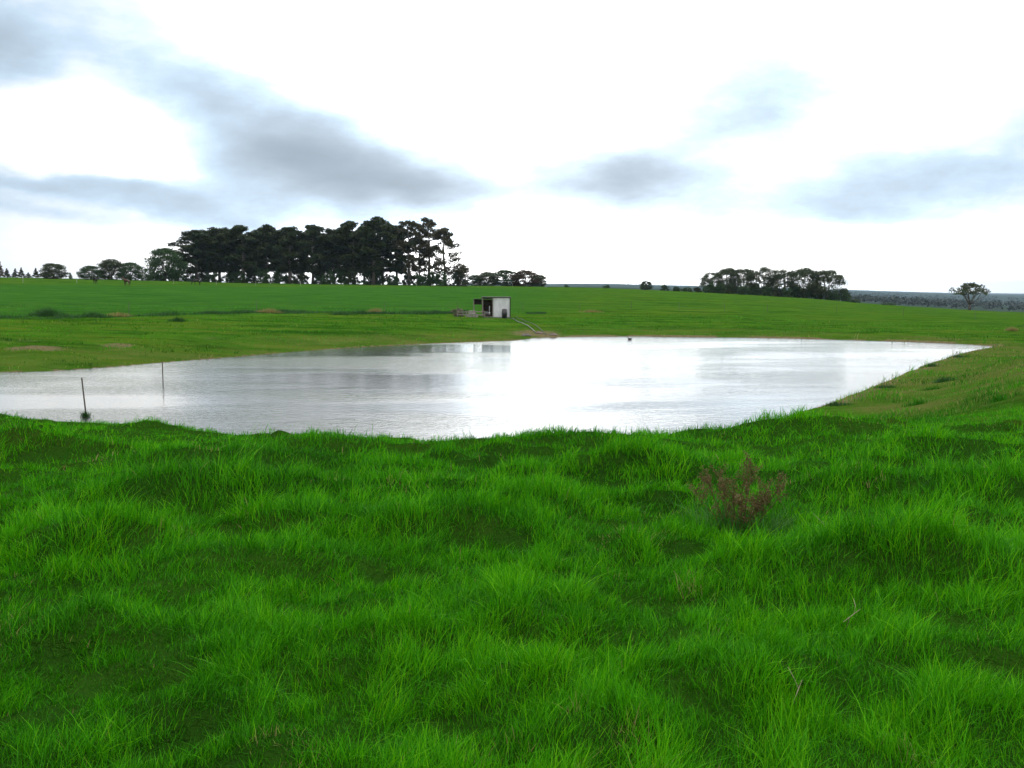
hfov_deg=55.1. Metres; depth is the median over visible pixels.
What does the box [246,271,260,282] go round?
bush
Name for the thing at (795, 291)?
bush
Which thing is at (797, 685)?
dry twig
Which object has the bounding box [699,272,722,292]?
gum tree
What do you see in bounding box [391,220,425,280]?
pine tree
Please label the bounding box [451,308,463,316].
bush
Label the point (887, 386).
bank tussock
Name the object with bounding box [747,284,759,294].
bush
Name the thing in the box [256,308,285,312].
dry grass clump
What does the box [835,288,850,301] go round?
bush
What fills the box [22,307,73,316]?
rush tussock
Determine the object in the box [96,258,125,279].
leafy tree
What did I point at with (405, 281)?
bush
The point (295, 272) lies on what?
pine tree
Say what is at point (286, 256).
pine tree
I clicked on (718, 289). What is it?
bush
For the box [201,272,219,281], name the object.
bush
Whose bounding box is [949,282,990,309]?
lone tree
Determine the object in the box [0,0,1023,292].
sky
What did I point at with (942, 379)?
bank tussock
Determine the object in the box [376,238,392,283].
pine tree
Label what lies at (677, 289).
bush
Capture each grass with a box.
[0,303,1023,423]
[0,308,546,318]
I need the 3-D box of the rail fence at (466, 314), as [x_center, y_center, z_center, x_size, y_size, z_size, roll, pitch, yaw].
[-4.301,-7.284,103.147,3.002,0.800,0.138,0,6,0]
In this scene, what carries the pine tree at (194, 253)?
on the ground at (610, 303)
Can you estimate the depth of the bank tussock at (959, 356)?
55.52 m
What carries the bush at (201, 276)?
on the ground at (610, 303)
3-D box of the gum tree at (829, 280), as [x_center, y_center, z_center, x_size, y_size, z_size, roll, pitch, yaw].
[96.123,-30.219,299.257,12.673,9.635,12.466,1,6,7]
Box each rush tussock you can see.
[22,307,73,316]
[76,312,115,317]
[167,316,188,321]
[185,309,245,314]
[325,311,362,315]
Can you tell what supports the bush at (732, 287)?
on the ground at (610, 303)
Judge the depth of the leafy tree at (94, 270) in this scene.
251.22 m
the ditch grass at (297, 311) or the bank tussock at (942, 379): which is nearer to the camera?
the bank tussock at (942, 379)
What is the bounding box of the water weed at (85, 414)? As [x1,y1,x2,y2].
[80,411,93,416]
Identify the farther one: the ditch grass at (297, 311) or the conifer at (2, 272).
the conifer at (2, 272)
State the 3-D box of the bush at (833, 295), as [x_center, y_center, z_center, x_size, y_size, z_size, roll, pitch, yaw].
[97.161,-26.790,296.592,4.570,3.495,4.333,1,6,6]
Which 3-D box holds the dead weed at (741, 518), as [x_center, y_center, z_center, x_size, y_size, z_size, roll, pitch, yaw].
[1.546,0.731,6.474,1.112,0.626,1.113,-3,6,-30]
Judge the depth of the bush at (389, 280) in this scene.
293.33 m
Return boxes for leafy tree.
[37,263,70,278]
[76,265,104,279]
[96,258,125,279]
[117,262,146,280]
[143,248,187,280]
[466,275,483,285]
[473,271,501,285]
[487,270,520,285]
[510,270,540,286]
[529,274,547,286]
[639,281,652,289]
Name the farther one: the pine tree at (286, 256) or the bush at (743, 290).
the bush at (743, 290)
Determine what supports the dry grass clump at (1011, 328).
on the ground at (610, 303)
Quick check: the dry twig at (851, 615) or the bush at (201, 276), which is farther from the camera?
the bush at (201, 276)
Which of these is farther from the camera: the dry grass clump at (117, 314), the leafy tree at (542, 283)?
the leafy tree at (542, 283)
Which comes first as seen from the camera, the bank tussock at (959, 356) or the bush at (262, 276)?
the bank tussock at (959, 356)
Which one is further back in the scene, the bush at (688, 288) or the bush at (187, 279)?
the bush at (688, 288)
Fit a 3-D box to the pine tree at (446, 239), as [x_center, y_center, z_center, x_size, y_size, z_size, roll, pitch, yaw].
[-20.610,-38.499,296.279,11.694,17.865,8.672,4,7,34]
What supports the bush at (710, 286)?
on the ground at (610, 303)
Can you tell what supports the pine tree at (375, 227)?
on the ground at (610, 303)
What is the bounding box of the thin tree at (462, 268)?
[442,256,470,286]
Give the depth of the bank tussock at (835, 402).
32.67 m
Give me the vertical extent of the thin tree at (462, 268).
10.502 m
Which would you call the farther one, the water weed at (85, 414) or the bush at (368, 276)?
the bush at (368, 276)
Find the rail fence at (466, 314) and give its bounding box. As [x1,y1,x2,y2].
[457,311,484,317]
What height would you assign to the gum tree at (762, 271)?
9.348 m
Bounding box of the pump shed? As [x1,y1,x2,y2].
[473,297,510,317]
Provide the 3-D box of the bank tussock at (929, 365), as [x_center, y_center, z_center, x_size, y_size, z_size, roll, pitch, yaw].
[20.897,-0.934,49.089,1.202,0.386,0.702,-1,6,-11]
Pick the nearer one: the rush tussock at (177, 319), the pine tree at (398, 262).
the rush tussock at (177, 319)
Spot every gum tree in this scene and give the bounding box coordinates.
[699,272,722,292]
[714,267,742,293]
[726,268,759,294]
[744,266,781,294]
[764,269,796,295]
[788,267,821,297]
[806,269,847,299]
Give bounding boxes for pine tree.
[167,230,222,281]
[190,229,224,273]
[197,227,241,281]
[218,225,270,282]
[252,224,287,272]
[270,226,311,283]
[291,241,309,274]
[292,224,334,283]
[314,228,352,283]
[331,220,376,281]
[348,216,397,284]
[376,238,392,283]
[381,225,417,276]
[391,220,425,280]
[410,228,430,274]
[414,217,442,275]
[425,227,461,274]
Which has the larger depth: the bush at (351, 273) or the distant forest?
the distant forest
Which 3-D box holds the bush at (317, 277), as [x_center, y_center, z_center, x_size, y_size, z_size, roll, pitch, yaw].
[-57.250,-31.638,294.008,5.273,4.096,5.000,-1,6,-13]
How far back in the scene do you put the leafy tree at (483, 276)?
330.98 m
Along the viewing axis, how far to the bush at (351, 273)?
289.68 m
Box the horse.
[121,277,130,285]
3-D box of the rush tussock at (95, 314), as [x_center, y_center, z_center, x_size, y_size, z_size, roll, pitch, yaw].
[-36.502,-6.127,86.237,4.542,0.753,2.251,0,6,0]
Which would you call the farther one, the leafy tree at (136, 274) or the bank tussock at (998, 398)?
the leafy tree at (136, 274)
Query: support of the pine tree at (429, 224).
on the ground at (610, 303)
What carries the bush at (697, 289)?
on the ground at (610, 303)
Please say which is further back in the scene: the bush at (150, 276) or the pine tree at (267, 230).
the pine tree at (267, 230)
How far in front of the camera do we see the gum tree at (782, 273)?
303.20 m
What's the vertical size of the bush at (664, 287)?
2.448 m
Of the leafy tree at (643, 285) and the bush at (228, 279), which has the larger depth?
the leafy tree at (643, 285)
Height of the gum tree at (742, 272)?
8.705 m
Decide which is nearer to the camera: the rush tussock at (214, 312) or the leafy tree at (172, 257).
the rush tussock at (214, 312)
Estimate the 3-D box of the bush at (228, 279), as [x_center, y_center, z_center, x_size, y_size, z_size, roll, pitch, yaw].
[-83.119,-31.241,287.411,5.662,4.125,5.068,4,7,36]
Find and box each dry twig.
[788,668,801,703]
[843,598,859,628]
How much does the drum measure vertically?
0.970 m
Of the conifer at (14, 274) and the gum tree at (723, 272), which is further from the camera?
the gum tree at (723, 272)
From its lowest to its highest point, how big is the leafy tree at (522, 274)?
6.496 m
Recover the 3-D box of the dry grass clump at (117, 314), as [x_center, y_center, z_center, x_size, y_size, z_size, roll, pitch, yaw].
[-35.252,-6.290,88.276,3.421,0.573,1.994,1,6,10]
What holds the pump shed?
on the ground at (610, 303)
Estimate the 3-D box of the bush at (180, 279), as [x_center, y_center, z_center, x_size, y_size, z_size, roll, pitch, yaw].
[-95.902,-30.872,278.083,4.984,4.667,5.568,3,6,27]
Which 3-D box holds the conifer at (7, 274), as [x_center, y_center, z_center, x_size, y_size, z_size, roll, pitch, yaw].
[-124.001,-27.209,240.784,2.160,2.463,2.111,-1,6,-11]
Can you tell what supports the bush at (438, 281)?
on the ground at (610, 303)
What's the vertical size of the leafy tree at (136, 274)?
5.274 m
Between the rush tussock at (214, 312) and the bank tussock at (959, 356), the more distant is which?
the rush tussock at (214, 312)
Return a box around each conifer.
[0,263,4,277]
[3,268,10,277]
[11,268,19,277]
[17,267,24,277]
[32,268,38,277]
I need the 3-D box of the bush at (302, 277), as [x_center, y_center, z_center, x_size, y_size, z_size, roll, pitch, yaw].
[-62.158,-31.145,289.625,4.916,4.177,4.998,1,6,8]
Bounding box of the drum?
[502,309,506,317]
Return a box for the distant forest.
[842,292,1023,310]
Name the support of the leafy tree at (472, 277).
on the ground at (610, 303)
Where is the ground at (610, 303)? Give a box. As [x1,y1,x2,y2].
[0,277,1023,767]
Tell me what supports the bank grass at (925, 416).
on the ground at (610, 303)
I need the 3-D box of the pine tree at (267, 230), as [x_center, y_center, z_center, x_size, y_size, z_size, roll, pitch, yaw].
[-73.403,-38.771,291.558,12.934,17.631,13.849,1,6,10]
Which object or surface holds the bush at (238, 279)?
on the ground at (610, 303)
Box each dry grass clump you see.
[104,312,133,316]
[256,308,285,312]
[366,308,384,311]
[578,309,599,312]
[1004,327,1020,330]
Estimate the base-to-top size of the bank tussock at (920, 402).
0.371 m
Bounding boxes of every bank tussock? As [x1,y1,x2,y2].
[813,400,853,407]
[871,384,896,388]
[896,398,932,407]
[917,386,944,390]
[920,363,939,368]
[931,376,957,383]
[945,354,969,358]
[988,393,1009,402]
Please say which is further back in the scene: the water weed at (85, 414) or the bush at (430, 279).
the bush at (430, 279)
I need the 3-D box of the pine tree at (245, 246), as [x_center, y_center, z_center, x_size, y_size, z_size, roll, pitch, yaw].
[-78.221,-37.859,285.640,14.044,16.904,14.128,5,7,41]
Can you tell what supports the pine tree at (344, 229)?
on the ground at (610, 303)
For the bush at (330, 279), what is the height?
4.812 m
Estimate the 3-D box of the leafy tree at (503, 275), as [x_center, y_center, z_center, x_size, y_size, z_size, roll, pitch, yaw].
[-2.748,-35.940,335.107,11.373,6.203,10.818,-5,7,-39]
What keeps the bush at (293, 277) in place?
on the ground at (610, 303)
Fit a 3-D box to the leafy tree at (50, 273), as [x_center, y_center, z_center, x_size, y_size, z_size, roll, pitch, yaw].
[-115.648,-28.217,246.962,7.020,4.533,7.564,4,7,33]
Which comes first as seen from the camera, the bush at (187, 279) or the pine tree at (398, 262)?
the bush at (187, 279)
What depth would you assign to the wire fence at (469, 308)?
115.07 m
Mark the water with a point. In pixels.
(477, 389)
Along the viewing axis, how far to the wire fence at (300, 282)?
256.77 m
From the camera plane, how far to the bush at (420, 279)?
293.67 m
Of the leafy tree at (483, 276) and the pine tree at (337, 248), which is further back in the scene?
the leafy tree at (483, 276)
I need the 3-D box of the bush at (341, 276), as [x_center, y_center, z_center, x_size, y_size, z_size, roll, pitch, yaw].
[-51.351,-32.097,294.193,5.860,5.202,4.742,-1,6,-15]
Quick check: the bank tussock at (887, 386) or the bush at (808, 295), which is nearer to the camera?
the bank tussock at (887, 386)
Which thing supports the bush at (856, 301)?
on the ground at (610, 303)
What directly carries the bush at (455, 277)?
on the ground at (610, 303)
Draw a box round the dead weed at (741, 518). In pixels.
[647,448,823,539]
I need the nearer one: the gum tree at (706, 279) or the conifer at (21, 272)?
the conifer at (21, 272)
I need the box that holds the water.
[0,336,991,440]
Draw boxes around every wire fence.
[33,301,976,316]
[47,278,512,286]
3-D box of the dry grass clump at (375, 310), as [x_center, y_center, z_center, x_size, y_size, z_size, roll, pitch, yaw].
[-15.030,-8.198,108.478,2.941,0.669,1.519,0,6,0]
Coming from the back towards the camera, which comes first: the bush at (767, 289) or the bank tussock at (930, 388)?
the bush at (767, 289)
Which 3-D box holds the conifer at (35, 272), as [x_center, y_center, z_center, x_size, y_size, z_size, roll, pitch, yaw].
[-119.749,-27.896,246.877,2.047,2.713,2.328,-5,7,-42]
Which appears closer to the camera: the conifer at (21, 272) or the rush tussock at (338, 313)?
the rush tussock at (338, 313)
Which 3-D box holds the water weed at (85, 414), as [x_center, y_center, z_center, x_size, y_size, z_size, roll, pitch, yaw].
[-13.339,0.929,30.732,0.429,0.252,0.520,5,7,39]
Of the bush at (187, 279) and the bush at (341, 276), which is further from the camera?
the bush at (341, 276)
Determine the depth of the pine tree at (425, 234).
300.91 m
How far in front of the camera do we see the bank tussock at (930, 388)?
35.77 m
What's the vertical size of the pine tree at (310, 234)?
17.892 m
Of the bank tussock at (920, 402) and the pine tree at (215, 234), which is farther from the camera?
the pine tree at (215, 234)
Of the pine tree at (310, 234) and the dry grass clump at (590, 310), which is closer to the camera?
the dry grass clump at (590, 310)
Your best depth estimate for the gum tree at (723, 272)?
309.83 m
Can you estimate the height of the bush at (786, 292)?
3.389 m
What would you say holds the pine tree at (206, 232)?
on the ground at (610, 303)
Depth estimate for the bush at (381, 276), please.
296.60 m
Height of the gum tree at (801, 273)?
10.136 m
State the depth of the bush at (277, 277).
288.37 m
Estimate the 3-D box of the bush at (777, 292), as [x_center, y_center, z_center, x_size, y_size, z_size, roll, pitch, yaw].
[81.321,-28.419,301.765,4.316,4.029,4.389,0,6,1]
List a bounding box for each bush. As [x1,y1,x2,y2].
[141,273,156,280]
[166,267,184,280]
[181,274,196,281]
[198,272,205,281]
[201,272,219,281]
[220,270,234,282]
[229,271,248,282]
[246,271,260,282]
[253,268,271,282]
[269,267,287,283]
[284,274,295,283]
[292,272,309,283]
[312,272,325,283]
[320,270,337,283]
[332,269,346,283]
[345,266,360,284]
[361,266,377,284]
[371,267,387,284]
[385,274,400,284]
[400,273,414,284]
[412,272,429,285]
[420,270,434,285]
[433,271,447,285]
[451,268,468,286]
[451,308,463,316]
[660,284,669,290]
[673,286,682,290]
[681,287,692,291]
[690,287,702,291]
[703,281,714,292]
[714,283,726,293]
[724,283,737,293]
[736,286,751,294]
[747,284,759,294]
[760,285,772,295]
[769,285,781,296]
[778,287,792,297]
[791,286,800,297]
[801,289,816,298]
[826,290,840,300]
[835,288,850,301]
[849,299,861,302]

